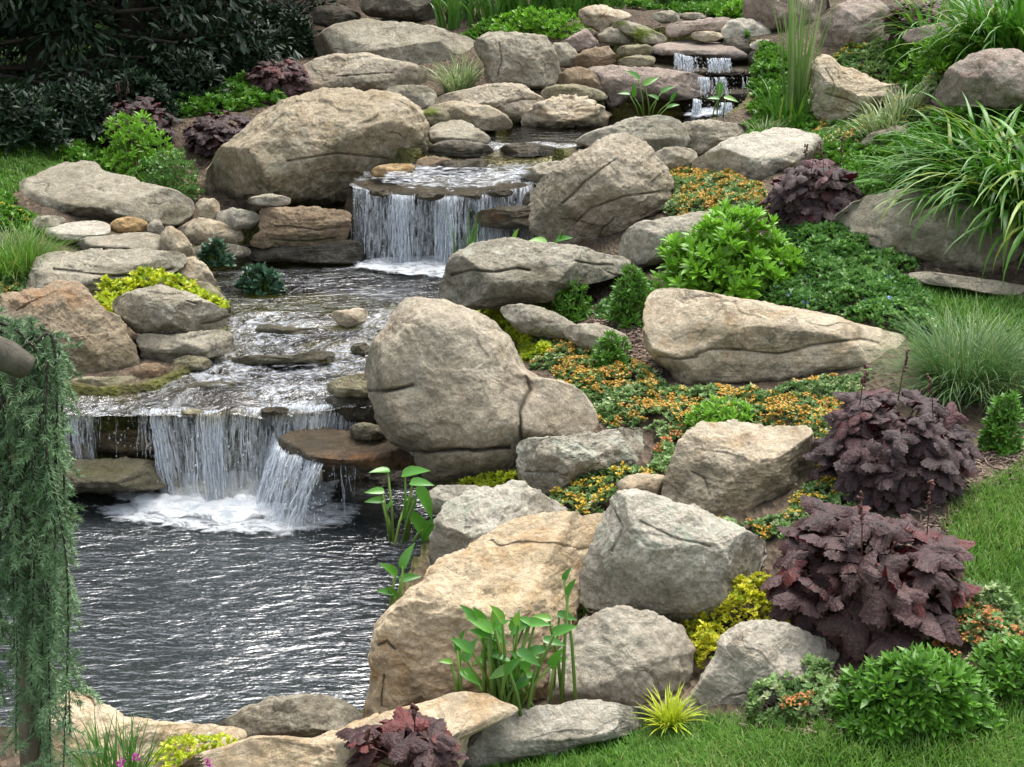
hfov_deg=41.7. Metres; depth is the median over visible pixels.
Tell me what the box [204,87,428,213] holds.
boulder
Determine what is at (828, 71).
boulder
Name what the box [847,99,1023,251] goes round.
daylily clump
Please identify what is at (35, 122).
dark bush
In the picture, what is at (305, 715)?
boulder
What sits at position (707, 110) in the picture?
foam
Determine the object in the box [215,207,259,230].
stone
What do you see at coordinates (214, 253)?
water plant
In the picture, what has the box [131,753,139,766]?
magenta flower
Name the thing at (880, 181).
daylily clump
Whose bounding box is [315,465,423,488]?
rock ledge
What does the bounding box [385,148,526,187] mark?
foam
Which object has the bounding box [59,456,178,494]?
flat stone
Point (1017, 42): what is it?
daylily clump
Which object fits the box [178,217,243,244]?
stone
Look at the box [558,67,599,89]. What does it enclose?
stone
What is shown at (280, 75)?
purple heuchera
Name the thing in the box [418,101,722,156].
pool water
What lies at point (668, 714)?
grass tuft
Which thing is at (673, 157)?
stone
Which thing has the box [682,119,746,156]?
flat stone
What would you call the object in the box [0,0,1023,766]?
ground
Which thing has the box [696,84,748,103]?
flat stone
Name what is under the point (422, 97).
flat stone
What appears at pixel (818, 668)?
stonecrop
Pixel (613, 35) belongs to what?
flat stone
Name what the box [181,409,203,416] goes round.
stone
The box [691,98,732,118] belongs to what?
waterfall
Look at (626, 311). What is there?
shrub
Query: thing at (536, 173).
stone
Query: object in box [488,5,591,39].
green shrub
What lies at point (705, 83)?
waterfall
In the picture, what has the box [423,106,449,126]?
stone
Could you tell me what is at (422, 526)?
water plant
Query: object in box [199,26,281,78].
dark bush
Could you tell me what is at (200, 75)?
dark bush
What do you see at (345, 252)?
flat stone
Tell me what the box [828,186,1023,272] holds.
boulder
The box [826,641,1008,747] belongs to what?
green shrub
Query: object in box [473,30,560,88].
stone
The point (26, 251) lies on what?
fountain grass
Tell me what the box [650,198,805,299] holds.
green shrub
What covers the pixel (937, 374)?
fountain grass
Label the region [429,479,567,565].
boulder
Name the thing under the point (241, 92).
ground ivy
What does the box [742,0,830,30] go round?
boulder
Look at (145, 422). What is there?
waterfall
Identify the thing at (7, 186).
lawn grass
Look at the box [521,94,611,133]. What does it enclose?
stone
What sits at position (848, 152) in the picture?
ground ivy
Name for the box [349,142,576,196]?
chute water
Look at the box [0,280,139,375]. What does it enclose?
boulder
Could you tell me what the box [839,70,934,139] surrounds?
grass tuft
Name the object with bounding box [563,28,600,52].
stone
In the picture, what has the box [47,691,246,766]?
boulder
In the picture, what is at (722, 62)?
waterfall
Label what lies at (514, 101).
stone
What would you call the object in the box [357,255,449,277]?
foam
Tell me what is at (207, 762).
magenta flower
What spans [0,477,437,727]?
pond water
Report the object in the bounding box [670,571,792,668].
golden creeper
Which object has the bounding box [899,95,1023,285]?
daylily clump
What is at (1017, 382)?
fountain grass
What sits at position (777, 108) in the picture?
grass tuft
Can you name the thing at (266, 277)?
water plant
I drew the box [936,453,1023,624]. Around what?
lawn grass
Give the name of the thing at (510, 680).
water plant
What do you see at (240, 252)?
stone
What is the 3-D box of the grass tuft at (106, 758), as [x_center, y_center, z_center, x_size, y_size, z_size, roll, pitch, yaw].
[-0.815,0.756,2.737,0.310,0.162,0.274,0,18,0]
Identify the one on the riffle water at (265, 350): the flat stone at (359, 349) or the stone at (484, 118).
the flat stone at (359, 349)
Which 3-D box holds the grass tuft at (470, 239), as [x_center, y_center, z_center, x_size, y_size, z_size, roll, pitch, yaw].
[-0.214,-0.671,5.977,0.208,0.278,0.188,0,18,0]
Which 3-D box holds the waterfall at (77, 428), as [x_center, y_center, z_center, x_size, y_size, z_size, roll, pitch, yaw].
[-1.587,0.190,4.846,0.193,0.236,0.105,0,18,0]
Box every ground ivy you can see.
[0,189,39,233]
[0,263,27,293]
[53,138,116,173]
[168,69,289,118]
[460,0,742,39]
[741,29,797,133]
[757,40,865,159]
[824,106,1023,195]
[882,5,1013,97]
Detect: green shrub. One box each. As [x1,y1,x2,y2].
[98,108,180,182]
[126,147,204,198]
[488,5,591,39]
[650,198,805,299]
[683,393,764,427]
[716,0,743,18]
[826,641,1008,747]
[898,22,980,72]
[969,632,1023,703]
[975,389,1023,457]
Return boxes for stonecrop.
[521,336,871,437]
[549,460,659,514]
[647,422,686,473]
[662,165,770,215]
[717,511,793,540]
[743,652,836,725]
[783,475,856,530]
[794,407,831,467]
[809,95,937,144]
[832,37,946,97]
[891,577,1023,663]
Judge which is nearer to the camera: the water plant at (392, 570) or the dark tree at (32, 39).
the water plant at (392, 570)
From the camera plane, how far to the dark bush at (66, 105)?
7.79 m
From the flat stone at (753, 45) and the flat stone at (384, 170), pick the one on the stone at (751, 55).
the flat stone at (753, 45)
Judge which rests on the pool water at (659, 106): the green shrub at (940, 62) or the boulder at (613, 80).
the boulder at (613, 80)
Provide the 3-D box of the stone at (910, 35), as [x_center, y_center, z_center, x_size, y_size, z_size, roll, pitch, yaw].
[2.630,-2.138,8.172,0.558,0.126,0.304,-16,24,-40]
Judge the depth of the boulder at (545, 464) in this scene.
4.11 m
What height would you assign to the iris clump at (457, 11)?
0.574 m
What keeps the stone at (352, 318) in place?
in the pool water at (328, 297)
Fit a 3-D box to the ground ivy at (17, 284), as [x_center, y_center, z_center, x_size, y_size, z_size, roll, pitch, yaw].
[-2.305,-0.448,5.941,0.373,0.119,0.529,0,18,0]
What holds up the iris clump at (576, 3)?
on the ground at (186, 438)
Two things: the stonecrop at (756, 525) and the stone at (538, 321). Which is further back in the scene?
the stone at (538, 321)
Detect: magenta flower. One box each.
[116,757,125,766]
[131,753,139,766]
[205,758,211,766]
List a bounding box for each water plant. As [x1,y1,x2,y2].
[198,236,235,266]
[232,261,287,295]
[364,466,433,545]
[376,543,421,606]
[438,630,464,691]
[450,605,577,716]
[512,228,572,242]
[533,567,576,702]
[617,71,678,116]
[707,82,737,117]
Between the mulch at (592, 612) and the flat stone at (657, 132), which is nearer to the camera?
the mulch at (592, 612)
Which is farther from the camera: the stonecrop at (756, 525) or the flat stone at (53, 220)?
the flat stone at (53, 220)
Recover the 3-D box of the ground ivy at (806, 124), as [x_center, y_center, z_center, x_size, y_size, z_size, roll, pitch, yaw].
[1.732,-1.688,7.952,0.828,0.509,2.908,0,18,0]
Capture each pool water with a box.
[207,243,446,329]
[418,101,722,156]
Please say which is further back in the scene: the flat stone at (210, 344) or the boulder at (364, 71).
the boulder at (364, 71)
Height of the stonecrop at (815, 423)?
0.084 m
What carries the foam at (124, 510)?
on the pond water at (182, 623)
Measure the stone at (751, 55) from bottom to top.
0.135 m
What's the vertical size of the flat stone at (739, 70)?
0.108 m
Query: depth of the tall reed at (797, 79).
7.99 m
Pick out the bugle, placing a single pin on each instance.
(602, 303)
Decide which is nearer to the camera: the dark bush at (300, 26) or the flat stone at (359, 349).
the flat stone at (359, 349)
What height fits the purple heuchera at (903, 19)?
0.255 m
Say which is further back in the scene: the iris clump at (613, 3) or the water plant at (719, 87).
the iris clump at (613, 3)
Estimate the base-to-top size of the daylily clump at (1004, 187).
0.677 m
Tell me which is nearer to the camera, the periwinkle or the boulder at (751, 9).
the periwinkle
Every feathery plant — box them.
[550,277,593,321]
[587,329,632,373]
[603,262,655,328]
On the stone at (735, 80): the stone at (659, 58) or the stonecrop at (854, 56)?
the stone at (659, 58)
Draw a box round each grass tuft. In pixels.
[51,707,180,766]
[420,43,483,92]
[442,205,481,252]
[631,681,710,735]
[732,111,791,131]
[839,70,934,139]
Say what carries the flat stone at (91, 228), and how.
on the flat stone at (134, 240)
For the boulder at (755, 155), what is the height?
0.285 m
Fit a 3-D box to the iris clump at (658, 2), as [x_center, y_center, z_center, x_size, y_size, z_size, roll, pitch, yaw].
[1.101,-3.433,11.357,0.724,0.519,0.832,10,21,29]
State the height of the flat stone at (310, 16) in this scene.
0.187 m
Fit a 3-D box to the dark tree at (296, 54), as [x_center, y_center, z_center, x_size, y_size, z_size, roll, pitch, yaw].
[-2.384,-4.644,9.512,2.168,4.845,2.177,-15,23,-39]
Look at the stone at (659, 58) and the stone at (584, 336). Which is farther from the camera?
the stone at (659, 58)
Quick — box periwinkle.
[710,209,939,334]
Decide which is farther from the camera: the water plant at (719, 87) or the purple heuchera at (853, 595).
the water plant at (719, 87)
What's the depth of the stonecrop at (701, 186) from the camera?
6.30 m
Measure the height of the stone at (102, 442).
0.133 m
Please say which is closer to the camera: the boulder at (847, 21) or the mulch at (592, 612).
the mulch at (592, 612)
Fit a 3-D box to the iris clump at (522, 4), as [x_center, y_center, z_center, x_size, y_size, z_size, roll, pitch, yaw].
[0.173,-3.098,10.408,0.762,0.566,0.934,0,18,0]
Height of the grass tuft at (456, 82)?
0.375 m
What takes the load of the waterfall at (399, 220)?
on the pool water at (328, 297)
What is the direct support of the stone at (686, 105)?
in the pool water at (659, 106)
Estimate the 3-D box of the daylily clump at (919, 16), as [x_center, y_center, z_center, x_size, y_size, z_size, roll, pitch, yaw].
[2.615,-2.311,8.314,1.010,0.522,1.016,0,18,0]
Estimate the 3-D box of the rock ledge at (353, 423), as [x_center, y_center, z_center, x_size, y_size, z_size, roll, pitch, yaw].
[-0.993,0.263,5.257,0.928,0.368,0.234,0,18,0]
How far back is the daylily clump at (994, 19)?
6.37 m
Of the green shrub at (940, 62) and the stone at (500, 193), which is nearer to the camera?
the green shrub at (940, 62)
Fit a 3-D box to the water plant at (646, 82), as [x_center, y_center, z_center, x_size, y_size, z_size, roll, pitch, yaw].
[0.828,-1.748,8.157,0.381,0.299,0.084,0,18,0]
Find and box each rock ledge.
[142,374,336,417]
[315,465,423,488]
[344,420,375,430]
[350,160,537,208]
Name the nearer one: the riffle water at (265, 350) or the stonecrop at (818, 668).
the stonecrop at (818, 668)
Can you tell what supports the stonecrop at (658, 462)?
on the ground at (186, 438)
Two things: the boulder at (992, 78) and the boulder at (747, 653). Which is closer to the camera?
the boulder at (747, 653)
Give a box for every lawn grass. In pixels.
[0,136,101,192]
[464,681,1023,766]
[893,283,1023,404]
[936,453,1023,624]
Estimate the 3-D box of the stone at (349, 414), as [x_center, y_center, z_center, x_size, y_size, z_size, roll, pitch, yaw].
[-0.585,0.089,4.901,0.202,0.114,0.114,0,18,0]
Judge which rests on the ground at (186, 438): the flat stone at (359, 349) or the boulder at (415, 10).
the boulder at (415, 10)
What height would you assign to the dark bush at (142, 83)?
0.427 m
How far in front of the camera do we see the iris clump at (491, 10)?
10.50 m
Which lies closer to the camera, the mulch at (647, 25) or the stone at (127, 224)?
the stone at (127, 224)
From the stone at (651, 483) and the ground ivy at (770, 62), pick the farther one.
the ground ivy at (770, 62)
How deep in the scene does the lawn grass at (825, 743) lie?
2.76 m
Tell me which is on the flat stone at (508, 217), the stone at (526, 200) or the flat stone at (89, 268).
the stone at (526, 200)
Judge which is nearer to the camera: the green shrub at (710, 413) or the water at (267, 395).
the green shrub at (710, 413)
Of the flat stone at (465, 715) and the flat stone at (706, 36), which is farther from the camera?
the flat stone at (706, 36)
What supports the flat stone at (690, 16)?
on the ground at (186, 438)
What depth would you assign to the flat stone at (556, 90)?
8.61 m
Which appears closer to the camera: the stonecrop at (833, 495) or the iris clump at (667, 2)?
the stonecrop at (833, 495)
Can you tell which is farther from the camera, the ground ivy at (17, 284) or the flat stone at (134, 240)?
the flat stone at (134, 240)
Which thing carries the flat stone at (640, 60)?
on the flat stone at (739, 70)
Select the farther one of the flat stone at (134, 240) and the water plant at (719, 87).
the water plant at (719, 87)
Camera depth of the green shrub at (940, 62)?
6.47 m
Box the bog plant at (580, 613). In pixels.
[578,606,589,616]
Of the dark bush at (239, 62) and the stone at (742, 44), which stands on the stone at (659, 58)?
the stone at (742, 44)
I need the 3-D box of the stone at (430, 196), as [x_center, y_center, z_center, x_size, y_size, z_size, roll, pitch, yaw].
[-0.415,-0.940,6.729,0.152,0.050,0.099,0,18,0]
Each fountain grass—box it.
[0,207,84,284]
[844,288,1023,426]
[927,314,1023,422]
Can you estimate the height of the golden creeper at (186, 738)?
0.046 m
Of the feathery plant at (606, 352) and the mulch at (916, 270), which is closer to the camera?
the feathery plant at (606, 352)
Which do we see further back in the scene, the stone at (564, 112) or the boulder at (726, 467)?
the stone at (564, 112)
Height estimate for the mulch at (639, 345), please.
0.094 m
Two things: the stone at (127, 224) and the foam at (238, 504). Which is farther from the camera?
the stone at (127, 224)
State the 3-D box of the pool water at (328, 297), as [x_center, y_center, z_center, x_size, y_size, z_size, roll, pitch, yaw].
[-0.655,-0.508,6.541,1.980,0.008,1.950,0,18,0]
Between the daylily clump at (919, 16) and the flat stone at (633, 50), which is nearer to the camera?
the daylily clump at (919, 16)
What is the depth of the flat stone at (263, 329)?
5.64 m
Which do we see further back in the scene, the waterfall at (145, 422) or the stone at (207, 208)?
the stone at (207, 208)
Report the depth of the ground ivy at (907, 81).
8.18 m
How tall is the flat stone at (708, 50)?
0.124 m
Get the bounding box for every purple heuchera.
[89,82,178,150]
[182,110,250,157]
[241,58,312,98]
[335,703,468,766]
[758,480,982,662]
[759,136,864,225]
[802,349,982,515]
[881,0,948,40]
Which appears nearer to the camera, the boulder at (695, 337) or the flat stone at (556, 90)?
the boulder at (695, 337)
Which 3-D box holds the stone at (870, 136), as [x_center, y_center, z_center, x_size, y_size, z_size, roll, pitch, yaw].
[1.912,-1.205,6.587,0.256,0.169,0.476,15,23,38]
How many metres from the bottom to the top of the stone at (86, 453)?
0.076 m
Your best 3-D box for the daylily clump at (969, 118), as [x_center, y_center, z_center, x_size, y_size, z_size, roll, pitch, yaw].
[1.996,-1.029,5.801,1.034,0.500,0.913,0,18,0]
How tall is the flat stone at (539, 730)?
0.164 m
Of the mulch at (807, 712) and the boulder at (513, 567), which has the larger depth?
the boulder at (513, 567)
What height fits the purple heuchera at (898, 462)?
0.416 m
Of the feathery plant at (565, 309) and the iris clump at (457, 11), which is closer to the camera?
the feathery plant at (565, 309)
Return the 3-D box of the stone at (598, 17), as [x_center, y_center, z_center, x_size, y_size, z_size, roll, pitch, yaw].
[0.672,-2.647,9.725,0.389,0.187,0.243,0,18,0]
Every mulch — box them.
[562,22,660,109]
[576,608,792,627]
[586,313,665,378]
[735,664,1022,739]
[888,261,943,288]
[899,431,1023,580]
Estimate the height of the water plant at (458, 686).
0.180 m
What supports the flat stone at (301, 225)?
on the flat stone at (345, 252)
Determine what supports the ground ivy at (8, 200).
on the ground at (186, 438)
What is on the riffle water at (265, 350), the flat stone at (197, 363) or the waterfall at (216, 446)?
the flat stone at (197, 363)
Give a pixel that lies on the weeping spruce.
(34, 385)
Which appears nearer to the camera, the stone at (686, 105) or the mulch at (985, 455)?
the mulch at (985, 455)
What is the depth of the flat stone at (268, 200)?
6.83 m
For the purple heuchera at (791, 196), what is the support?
on the ground at (186, 438)
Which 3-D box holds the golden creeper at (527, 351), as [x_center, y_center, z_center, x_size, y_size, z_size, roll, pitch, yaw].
[0.076,-0.304,5.558,0.440,0.163,1.163,-6,19,-18]
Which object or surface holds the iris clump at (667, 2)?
on the ground at (186, 438)
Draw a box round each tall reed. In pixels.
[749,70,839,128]
[760,0,837,111]
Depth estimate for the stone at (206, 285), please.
5.79 m
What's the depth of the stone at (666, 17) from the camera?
9.75 m
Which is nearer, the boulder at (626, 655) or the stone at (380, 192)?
the boulder at (626, 655)
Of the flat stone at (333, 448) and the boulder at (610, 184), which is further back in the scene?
the boulder at (610, 184)
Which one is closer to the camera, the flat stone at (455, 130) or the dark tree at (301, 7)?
the flat stone at (455, 130)
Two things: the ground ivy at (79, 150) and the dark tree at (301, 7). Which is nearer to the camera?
the ground ivy at (79, 150)
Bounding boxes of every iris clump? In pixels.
[429,0,492,29]
[465,0,516,20]
[503,0,553,15]
[545,0,586,12]
[587,0,623,9]
[624,0,661,7]
[660,0,698,6]
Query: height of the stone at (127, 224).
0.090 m
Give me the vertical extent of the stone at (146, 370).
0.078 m
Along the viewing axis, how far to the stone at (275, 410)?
4.79 m
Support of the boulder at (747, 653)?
on the ground at (186, 438)
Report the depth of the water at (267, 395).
5.00 m
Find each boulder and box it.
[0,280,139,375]
[19,160,194,226]
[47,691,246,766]
[112,284,229,334]
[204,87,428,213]
[217,694,363,737]
[293,52,427,91]
[311,18,474,63]
[359,0,442,21]
[363,510,602,717]
[364,297,598,484]
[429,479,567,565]
[437,237,630,309]
[516,426,643,494]
[528,132,674,243]
[547,605,695,705]
[579,488,766,624]
[587,65,712,110]
[642,287,905,383]
[661,419,815,515]
[683,619,838,707]
[692,127,823,179]
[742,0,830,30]
[810,54,904,120]
[819,0,890,46]
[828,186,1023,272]
[931,48,1023,110]
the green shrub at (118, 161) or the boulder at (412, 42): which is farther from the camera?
the boulder at (412, 42)
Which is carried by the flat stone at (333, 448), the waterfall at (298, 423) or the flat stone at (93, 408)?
the waterfall at (298, 423)
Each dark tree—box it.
[0,0,116,99]
[0,0,241,96]
[0,0,282,89]
[111,0,311,62]
[153,0,349,34]
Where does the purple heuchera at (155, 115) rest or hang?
on the ground at (186, 438)
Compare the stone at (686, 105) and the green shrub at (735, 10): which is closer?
the stone at (686, 105)
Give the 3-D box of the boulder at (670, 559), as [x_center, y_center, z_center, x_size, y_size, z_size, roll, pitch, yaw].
[0.422,0.435,3.346,0.512,0.382,0.365,0,18,0]
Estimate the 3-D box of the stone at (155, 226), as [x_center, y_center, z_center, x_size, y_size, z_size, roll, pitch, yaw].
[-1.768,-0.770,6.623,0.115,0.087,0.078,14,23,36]
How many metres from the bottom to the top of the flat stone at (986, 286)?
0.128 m
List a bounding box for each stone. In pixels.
[25,248,186,298]
[32,215,65,230]
[44,220,110,241]
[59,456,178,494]
[60,393,145,416]
[66,445,93,459]
[73,376,135,385]
[75,232,161,249]
[84,429,166,457]
[110,216,147,233]
[132,363,167,377]
[136,329,234,361]
[147,219,163,234]
[160,226,197,258]
[169,381,248,393]
[171,355,211,372]
[174,256,216,286]
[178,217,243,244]
[178,691,518,766]
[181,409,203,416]
[192,281,230,318]
[193,243,250,260]
[196,198,219,218]
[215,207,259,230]
[232,350,335,366]
[245,240,364,265]
[247,193,290,206]
[250,205,351,248]
[254,324,326,339]
[261,406,288,414]
[278,427,416,471]
[298,11,313,23]
[308,5,360,27]
[324,396,374,422]
[327,372,367,397]
[331,307,367,328]
[349,422,384,441]
[350,342,368,356]
[369,189,390,196]
[370,163,415,177]
[383,84,436,109]
[415,156,451,171]
[415,191,443,200]
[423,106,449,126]
[426,140,492,160]
[428,120,490,143]
[429,484,478,513]
[432,100,512,131]
[434,82,542,121]
[440,159,488,172]
[462,699,655,766]
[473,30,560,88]
[476,205,529,229]
[487,189,512,197]
[500,143,555,159]
[500,303,574,339]
[520,161,560,182]
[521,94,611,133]
[523,190,530,205]
[540,84,607,100]
[553,42,577,67]
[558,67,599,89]
[562,323,631,354]
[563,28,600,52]
[573,46,617,67]
[575,115,689,151]
[578,4,631,30]
[597,27,634,44]
[612,20,666,44]
[616,44,653,55]
[616,473,663,494]
[618,54,655,66]
[618,211,720,266]
[648,54,747,66]
[652,10,679,23]
[652,62,750,76]
[653,40,747,60]
[655,146,697,168]
[665,17,730,37]
[679,12,705,20]
[680,98,741,117]
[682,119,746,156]
[691,31,722,41]
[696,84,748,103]
[708,75,751,85]
[721,18,771,38]
[722,37,750,54]
[748,50,757,63]
[750,39,768,49]
[859,123,909,150]
[902,22,966,42]
[907,272,1023,295]
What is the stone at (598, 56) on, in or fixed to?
on the ground at (186, 438)
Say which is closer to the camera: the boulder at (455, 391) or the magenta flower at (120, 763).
the magenta flower at (120, 763)
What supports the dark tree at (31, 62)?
on the ground at (186, 438)
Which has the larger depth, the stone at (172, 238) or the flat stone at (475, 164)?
the flat stone at (475, 164)
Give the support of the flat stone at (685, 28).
on the flat stone at (708, 50)
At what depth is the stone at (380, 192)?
6.75 m
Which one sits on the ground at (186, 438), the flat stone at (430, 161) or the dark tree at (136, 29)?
the dark tree at (136, 29)
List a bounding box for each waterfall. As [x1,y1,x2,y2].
[64,411,93,458]
[90,401,156,457]
[150,402,334,501]
[256,431,324,531]
[289,404,355,430]
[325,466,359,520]
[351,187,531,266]
[674,53,730,72]
[689,77,748,96]
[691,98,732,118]
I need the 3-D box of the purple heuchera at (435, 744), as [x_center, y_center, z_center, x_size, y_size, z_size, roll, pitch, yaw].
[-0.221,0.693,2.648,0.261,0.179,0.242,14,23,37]
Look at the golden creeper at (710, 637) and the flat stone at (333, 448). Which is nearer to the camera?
the golden creeper at (710, 637)
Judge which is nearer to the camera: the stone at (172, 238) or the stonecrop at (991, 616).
the stonecrop at (991, 616)
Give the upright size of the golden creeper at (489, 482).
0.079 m
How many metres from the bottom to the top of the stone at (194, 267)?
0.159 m
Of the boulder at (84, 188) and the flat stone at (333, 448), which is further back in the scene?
the boulder at (84, 188)
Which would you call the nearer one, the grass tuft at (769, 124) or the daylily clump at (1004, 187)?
the daylily clump at (1004, 187)
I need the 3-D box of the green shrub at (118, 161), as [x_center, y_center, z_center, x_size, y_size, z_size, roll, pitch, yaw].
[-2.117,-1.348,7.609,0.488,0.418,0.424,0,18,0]
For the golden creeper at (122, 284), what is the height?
0.162 m
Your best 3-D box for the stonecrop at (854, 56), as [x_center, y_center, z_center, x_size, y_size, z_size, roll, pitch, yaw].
[2.212,-1.690,7.606,0.440,0.512,2.400,0,18,0]
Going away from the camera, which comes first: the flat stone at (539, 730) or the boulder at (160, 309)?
the flat stone at (539, 730)
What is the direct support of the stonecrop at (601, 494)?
on the ground at (186, 438)
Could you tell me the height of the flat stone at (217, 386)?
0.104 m
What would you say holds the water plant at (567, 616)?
on the ground at (186, 438)
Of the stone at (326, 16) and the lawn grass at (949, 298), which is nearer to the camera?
the lawn grass at (949, 298)
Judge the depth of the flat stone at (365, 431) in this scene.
4.69 m
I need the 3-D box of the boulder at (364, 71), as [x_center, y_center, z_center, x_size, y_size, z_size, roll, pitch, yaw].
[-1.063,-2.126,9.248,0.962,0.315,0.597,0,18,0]
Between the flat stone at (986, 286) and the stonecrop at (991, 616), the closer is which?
the stonecrop at (991, 616)
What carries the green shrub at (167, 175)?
on the ground at (186, 438)
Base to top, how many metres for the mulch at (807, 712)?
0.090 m
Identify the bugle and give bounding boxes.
[591,279,655,318]
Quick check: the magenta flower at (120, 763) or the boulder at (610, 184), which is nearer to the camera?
the magenta flower at (120, 763)
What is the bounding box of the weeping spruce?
[0,305,103,766]
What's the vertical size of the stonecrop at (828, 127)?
0.367 m
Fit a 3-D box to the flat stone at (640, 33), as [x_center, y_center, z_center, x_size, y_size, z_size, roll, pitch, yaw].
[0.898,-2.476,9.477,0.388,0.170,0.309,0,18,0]
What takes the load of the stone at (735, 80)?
on the flat stone at (738, 93)
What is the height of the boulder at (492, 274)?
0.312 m
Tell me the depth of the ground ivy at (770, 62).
8.57 m
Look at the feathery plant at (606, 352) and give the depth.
4.75 m
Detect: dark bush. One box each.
[0,82,76,155]
[31,75,120,146]
[95,57,184,121]
[147,46,232,107]
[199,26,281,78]
[256,3,317,57]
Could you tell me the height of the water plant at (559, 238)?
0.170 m
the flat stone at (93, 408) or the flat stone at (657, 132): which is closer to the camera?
the flat stone at (93, 408)
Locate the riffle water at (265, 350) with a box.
[63,309,391,416]
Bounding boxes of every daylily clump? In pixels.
[841,105,1023,225]
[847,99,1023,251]
[856,88,1023,184]
[858,0,993,48]
[864,92,1023,270]
[881,0,1023,68]
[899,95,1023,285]
[917,0,1023,61]
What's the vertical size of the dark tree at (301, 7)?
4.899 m
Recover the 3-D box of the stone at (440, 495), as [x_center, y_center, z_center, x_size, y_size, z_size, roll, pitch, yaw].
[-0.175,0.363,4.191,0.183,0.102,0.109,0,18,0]
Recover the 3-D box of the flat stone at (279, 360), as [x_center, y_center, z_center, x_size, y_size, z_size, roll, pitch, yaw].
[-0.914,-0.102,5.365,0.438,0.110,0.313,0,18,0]
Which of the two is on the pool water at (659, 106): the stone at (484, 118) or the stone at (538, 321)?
the stone at (484, 118)
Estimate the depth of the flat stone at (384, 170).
6.94 m
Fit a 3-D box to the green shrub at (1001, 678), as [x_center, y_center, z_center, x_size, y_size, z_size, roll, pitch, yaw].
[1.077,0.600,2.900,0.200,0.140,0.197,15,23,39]
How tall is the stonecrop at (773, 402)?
0.173 m
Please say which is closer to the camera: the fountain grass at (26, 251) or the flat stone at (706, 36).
the fountain grass at (26, 251)
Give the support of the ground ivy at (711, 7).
on the ground at (186, 438)
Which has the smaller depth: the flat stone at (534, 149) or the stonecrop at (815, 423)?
the stonecrop at (815, 423)
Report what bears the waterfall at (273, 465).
on the pond water at (182, 623)
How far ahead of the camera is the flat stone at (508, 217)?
6.67 m
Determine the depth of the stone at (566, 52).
9.14 m
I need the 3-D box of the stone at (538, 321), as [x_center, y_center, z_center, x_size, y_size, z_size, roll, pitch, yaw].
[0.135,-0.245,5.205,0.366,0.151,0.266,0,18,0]
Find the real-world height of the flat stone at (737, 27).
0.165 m
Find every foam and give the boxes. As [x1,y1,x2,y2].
[104,501,357,533]
[108,465,338,524]
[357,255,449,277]
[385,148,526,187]
[686,107,731,116]
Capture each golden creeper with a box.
[94,265,230,321]
[151,732,237,766]
[456,468,519,487]
[476,294,585,362]
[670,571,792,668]
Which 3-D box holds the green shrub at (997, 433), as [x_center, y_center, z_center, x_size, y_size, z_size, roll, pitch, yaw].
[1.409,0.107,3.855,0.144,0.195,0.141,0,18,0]
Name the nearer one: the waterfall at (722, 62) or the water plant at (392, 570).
the water plant at (392, 570)
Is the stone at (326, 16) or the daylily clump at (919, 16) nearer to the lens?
the daylily clump at (919, 16)
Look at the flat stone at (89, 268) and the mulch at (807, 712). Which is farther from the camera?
the flat stone at (89, 268)
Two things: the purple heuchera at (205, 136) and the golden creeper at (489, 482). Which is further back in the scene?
the purple heuchera at (205, 136)
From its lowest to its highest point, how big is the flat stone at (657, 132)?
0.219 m
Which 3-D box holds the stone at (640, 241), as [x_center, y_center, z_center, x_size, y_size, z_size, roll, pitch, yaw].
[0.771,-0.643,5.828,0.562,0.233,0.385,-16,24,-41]
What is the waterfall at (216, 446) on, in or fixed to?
on the pond water at (182, 623)
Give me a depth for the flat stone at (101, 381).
5.01 m

